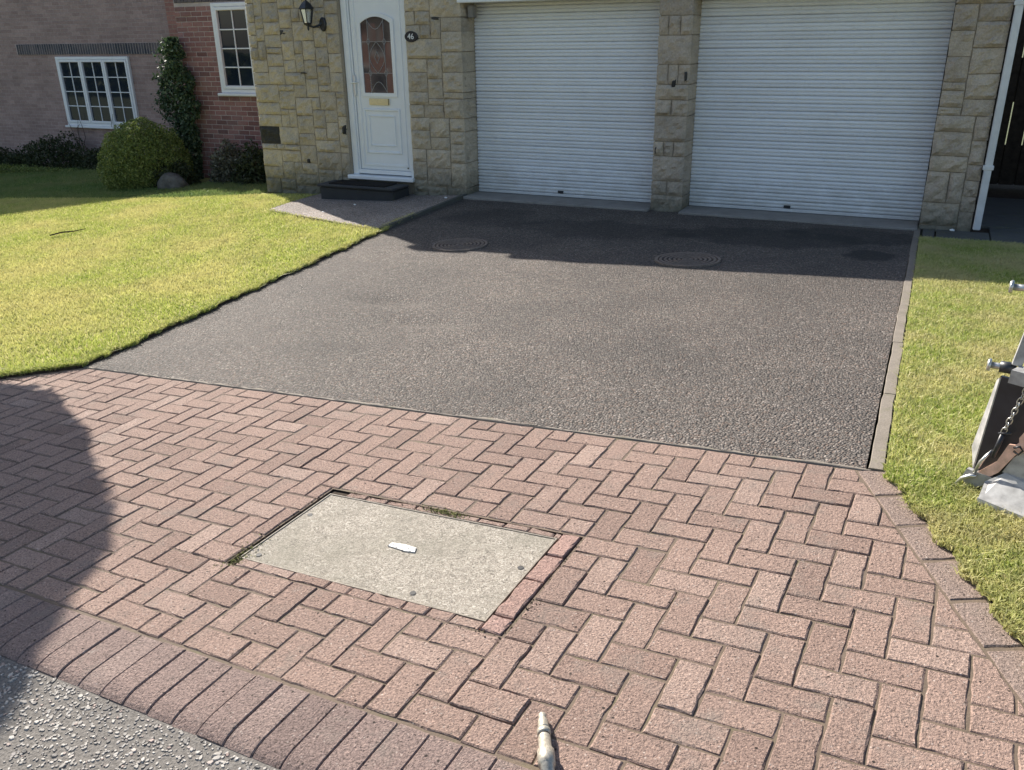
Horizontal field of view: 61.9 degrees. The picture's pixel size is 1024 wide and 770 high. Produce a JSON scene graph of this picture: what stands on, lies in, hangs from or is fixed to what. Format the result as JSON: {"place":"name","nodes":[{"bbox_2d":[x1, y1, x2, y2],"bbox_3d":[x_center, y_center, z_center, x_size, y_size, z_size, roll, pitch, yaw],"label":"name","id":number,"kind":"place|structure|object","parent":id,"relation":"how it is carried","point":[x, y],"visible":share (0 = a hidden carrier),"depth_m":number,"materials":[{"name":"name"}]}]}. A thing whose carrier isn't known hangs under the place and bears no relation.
{"place":"outdoors","nodes":[
{"label":"outdoors","id":0,"kind":"place"},
{"bbox_2d":[0,165,267,198],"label":"shaded grass","id":1,"kind":"structure","parent":0,"point":[10,186],"depth_m":13.92,"materials":[{"name":"green plant"}]},
{"bbox_2d":[0,655,280,769],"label":"road","id":2,"kind":"structure","parent":0,"point":[192,763],"depth_m":2.32,"materials":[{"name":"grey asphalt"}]},
{"bbox_2d":[0,586,530,769],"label":"kerb","id":3,"kind":"structure","parent":2,"relation":"on","point":[272,723],"depth_m":2.39,"materials":[{"name":"red brick"}]},
{"bbox_2d":[0,233,377,378],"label":"lawn edge","id":4,"kind":"object","parent":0,"point":[116,351],"visible":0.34,"depth_m":6.02,"materials":[{"name":"soil"}]},
{"bbox_2d":[0,165,421,376],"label":"lawn","id":5,"kind":"structure","parent":0,"point":[203,180],"depth_m":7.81,"materials":[{"name":"green plant"}]},
{"bbox_2d":[0,146,35,168],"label":"border shrub","id":6,"kind":"object","parent":5,"relation":"on","point":[8,158],"visible":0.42,"depth_m":19.30,"materials":[{"name":"green plant"}]},
{"bbox_2d":[0,163,85,173],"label":"border plant","id":7,"kind":"object","parent":5,"relation":"on","point":[12,168],"visible":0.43,"depth_m":18.13,"materials":[{"name":"green plant"}]},
{"bbox_2d":[9,130,87,168],"bbox_3d":[-10.071,-5.084,18.663,2.328,0.913,1.346,23,32,45],"label":"border shrub","id":8,"kind":"object","parent":5,"relation":"on","point":[31,158],"visible":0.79,"depth_m":18.49,"materials":[{"name":"green plant"}]},
{"bbox_2d":[50,228,85,235],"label":"fallen twig","id":9,"kind":"object","parent":5,"relation":"on","point":[65,232],"visible":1,"depth_m":10.31,"materials":[{"name":"brown wood"}]},
{"bbox_2d":[71,147,149,170],"bbox_3d":[-8.412,-4.747,17.962,1.840,0.555,1.228,1,22,5],"label":"border shrub","id":10,"kind":"object","parent":5,"relation":"on","point":[88,160],"visible":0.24,"depth_m":17.85,"materials":[{"name":"green plant"}]},
{"bbox_2d":[96,116,193,191],"bbox_3d":[-5.972,-3.764,13.887,1.591,1.187,1.438,10,24,24],"label":"round bush","id":11,"kind":"object","parent":5,"relation":"on","point":[128,135],"visible":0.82,"depth_m":13.51,"materials":[{"name":"green plant"}]},
{"bbox_2d":[143,158,201,187],"bbox_3d":[-5.436,-3.375,13.716,1.010,0.509,0.836,10,24,24],"label":"trailing shrub","id":12,"kind":"object","parent":5,"relation":"on","point":[191,177],"visible":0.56,"depth_m":13.54,"materials":[{"name":"green plant"}]},
{"bbox_2d":[157,172,188,189],"bbox_3d":[-5.348,-3.219,13.439,0.550,0.248,0.425,10,24,24],"label":"garden rock","id":13,"kind":"object","parent":5,"relation":"on","point":[169,180],"visible":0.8,"depth_m":13.29,"materials":[{"name":"stone"}]},
{"bbox_2d":[151,36,203,179],"bbox_3d":[-5.576,-4.537,14.232,1.026,2.386,0.654,10,24,24],"label":"climbing plant","id":14,"kind":"object","parent":5,"relation":"on","point":[176,71],"visible":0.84,"depth_m":14.07,"materials":[{"name":"green plant"}]},
{"bbox_2d":[208,138,245,183],"bbox_3d":[-4.456,-3.553,13.616,0.848,0.770,0.736,17,28,36],"label":"feathery shrub","id":15,"kind":"object","parent":5,"relation":"on","point":[221,172],"visible":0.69,"depth_m":13.47,"materials":[{"name":"green plant"}]},
{"bbox_2d":[229,138,266,185],"bbox_3d":[-3.947,-3.443,13.242,1.130,0.750,0.834,10,24,24],"label":"dark shrub","id":16,"kind":"object","parent":5,"relation":"on","point":[253,166],"visible":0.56,"depth_m":13.08,"materials":[{"name":"green plant"}]},
{"bbox_2d":[270,210,368,228],"bbox_3d":[-1.946,-2.087,10.168,2.180,0.184,1.970,10,24,24],"label":"path edge","id":17,"kind":"object","parent":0,"point":[319,219],"visible":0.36,"depth_m":9.69,"materials":[{"name":"concrete"}]},
{"bbox_2d":[271,194,458,228],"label":"garden path","id":18,"kind":"structure","parent":0,"point":[372,213],"depth_m":10.19,"materials":[{"name":"grey concrete"}]},
{"bbox_2d":[317,180,408,200],"bbox_3d":[-1.878,-2.438,10.848,1.150,0.232,0.426,10,24,24],"label":"door step","id":19,"kind":"object","parent":18,"relation":"on","point":[354,192],"depth_m":10.67,"materials":[{"name":"stone"}]},
{"bbox_2d":[329,180,396,186],"bbox_3d":[-1.892,-2.554,10.809,0.840,0.012,0.290,10,24,24],"label":"door mat","id":20,"kind":"object","parent":19,"relation":"on","point":[363,183],"depth_m":10.77,"materials":[{"name":"black rubber"}]},
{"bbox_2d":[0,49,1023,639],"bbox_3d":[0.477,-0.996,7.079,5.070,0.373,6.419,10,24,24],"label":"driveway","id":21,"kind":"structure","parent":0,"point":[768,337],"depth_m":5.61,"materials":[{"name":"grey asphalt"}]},
{"bbox_2d":[0,0,194,163],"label":"neighbouring house","id":22,"kind":"structure","parent":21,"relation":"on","point":[93,64],"depth_m":18.51,"materials":[{"name":"brick"}]},
{"bbox_2d":[55,56,140,129],"bbox_3d":[-8.996,-6.331,18.506,2.300,1.475,0.130,10,24,24],"label":"window","id":23,"kind":"structure","parent":22,"relation":"in","point":[102,90],"depth_m":18.50,"materials":[{"name":"white plastic"}]},
{"bbox_2d":[378,194,466,228],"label":"path kerb","id":24,"kind":"structure","parent":21,"relation":"on","point":[429,210],"depth_m":9.65,"materials":[{"name":"grey concrete"}]},
{"bbox_2d":[432,238,487,251],"bbox_3d":[-0.497,-1.333,8.159,0.531,0.048,0.531,10,24,24],"label":"drain cover","id":25,"kind":"object","parent":21,"relation":"on","point":[459,244],"visible":0.99,"depth_m":8.13,"materials":[{"name":"metal"}]},
{"bbox_2d":[173,0,1023,236],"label":"house","id":26,"kind":"structure","parent":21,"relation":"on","point":[868,113],"depth_m":9.49,"materials":[{"name":"beige stone"}]},
{"bbox_2d":[210,2,256,96],"bbox_3d":[-4.354,-5.282,13.457,0.900,1.375,0.130,10,24,24],"label":"window","id":27,"kind":"structure","parent":26,"relation":"in","point":[233,27],"depth_m":13.48,"materials":[{"name":"white plastic"}]},
{"bbox_2d":[299,0,325,31],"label":"wall lantern","id":28,"kind":"object","parent":26,"relation":"attached to","point":[306,8],"depth_m":10.35,"materials":[{"name":"black paint"}]},
{"bbox_2d":[340,0,414,182],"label":"front door","id":29,"kind":"structure","parent":26,"relation":"in","point":[373,31],"depth_m":10.56,"materials":[{"name":"white plastic"}]},
{"bbox_2d":[405,31,418,41],"bbox_3d":[-1.183,-4.101,10.043,0.176,0.124,0.045,10,24,24],"label":"house number","id":30,"kind":"object","parent":26,"relation":"attached to","point":[411,36],"visible":1,"depth_m":10.02,"materials":[{"name":"black paint"}]},
{"bbox_2d":[474,0,660,202],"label":"garage door","id":31,"kind":"structure","parent":26,"relation":"in","point":[566,89],"depth_m":9.84,"materials":[{"name":"metal"}]},
{"bbox_2d":[689,0,956,225],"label":"garage door","id":32,"kind":"structure","parent":26,"relation":"in","point":[821,107],"depth_m":8.74,"materials":[{"name":"metal"}]},
{"bbox_2d":[979,5,1023,184],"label":"timber gate","id":33,"kind":"structure","parent":26,"relation":"attached to","point":[1008,163],"depth_m":10.35,"materials":[{"name":"black wood"}]},
{"bbox_2d":[655,252,720,267],"bbox_3d":[1.485,-1.053,7.219,0.552,0.051,0.551,10,24,24],"label":"drain cover","id":34,"kind":"object","parent":21,"relation":"on","point":[687,259],"visible":0.99,"depth_m":7.18,"materials":[{"name":"metal"}]},
{"bbox_2d":[868,228,919,470],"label":"edging kerb","id":35,"kind":"structure","parent":21,"relation":"on","point":[883,427],"depth_m":4.33,"materials":[{"name":"concrete"}]},
{"bbox_2d":[0,368,1023,769],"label":"paving","id":36,"kind":"structure","parent":0,"point":[704,610],"depth_m":2.79,"materials":[{"name":"brick"}]},
{"bbox_2d":[213,505,477,570],"bbox_3d":[-0.614,0.553,3.220,0.991,0.072,0.250,-6,23,-13],"label":"moss","id":37,"kind":"object","parent":36,"relation":"on","point":[441,512],"visible":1,"depth_m":3.22,"materials":[{"name":"green plant"}]},
{"bbox_2d":[239,493,557,622],"bbox_3d":[-0.415,0.615,3.093,1.046,0.144,0.519,11,25,26],"label":"inspection cover","id":38,"kind":"object","parent":36,"relation":"on","point":[477,571],"visible":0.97,"depth_m":3.05,"materials":[{"name":"concrete"}]},
{"bbox_2d":[235,492,582,643],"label":"soil crumbs","id":39,"kind":"object","parent":36,"relation":"on","point":[435,510],"visible":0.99,"depth_m":2.98,"materials":[{"name":"brown soil"}]},
{"bbox_2d":[83,366,870,470],"bbox_3d":[-0.696,0.115,4.451,4.771,0.415,0.040,11,25,26],"label":"concrete haunching","id":40,"kind":"object","parent":36,"relation":"on","point":[815,462],"visible":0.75,"depth_m":4.05,"materials":[{"name":"grey concrete"}]},
{"bbox_2d":[537,712,555,769],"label":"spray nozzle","id":41,"kind":"object","parent":36,"relation":"on","point":[546,756],"visible":1,"depth_m":2.07,"materials":[{"name":"silver metal"}]},
{"bbox_2d":[879,236,1023,667],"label":"verge","id":42,"kind":"structure","parent":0,"point":[944,380],"depth_m":3.96,"materials":[{"name":"green plant"}]},
{"bbox_2d":[955,280,1023,518],"bbox_3d":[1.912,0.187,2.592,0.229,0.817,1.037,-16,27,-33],"label":"tipping trailer","id":43,"kind":"object","parent":42,"relation":"on","point":[996,471],"visible":0.99,"depth_m":2.95,"materials":[{"name":"paint"}]},
{"bbox_2d":[922,183,1023,243],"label":"side path","id":44,"kind":"structure","parent":0,"point":[1003,218],"depth_m":8.72,"materials":[{"name":"concrete"}]}
]}

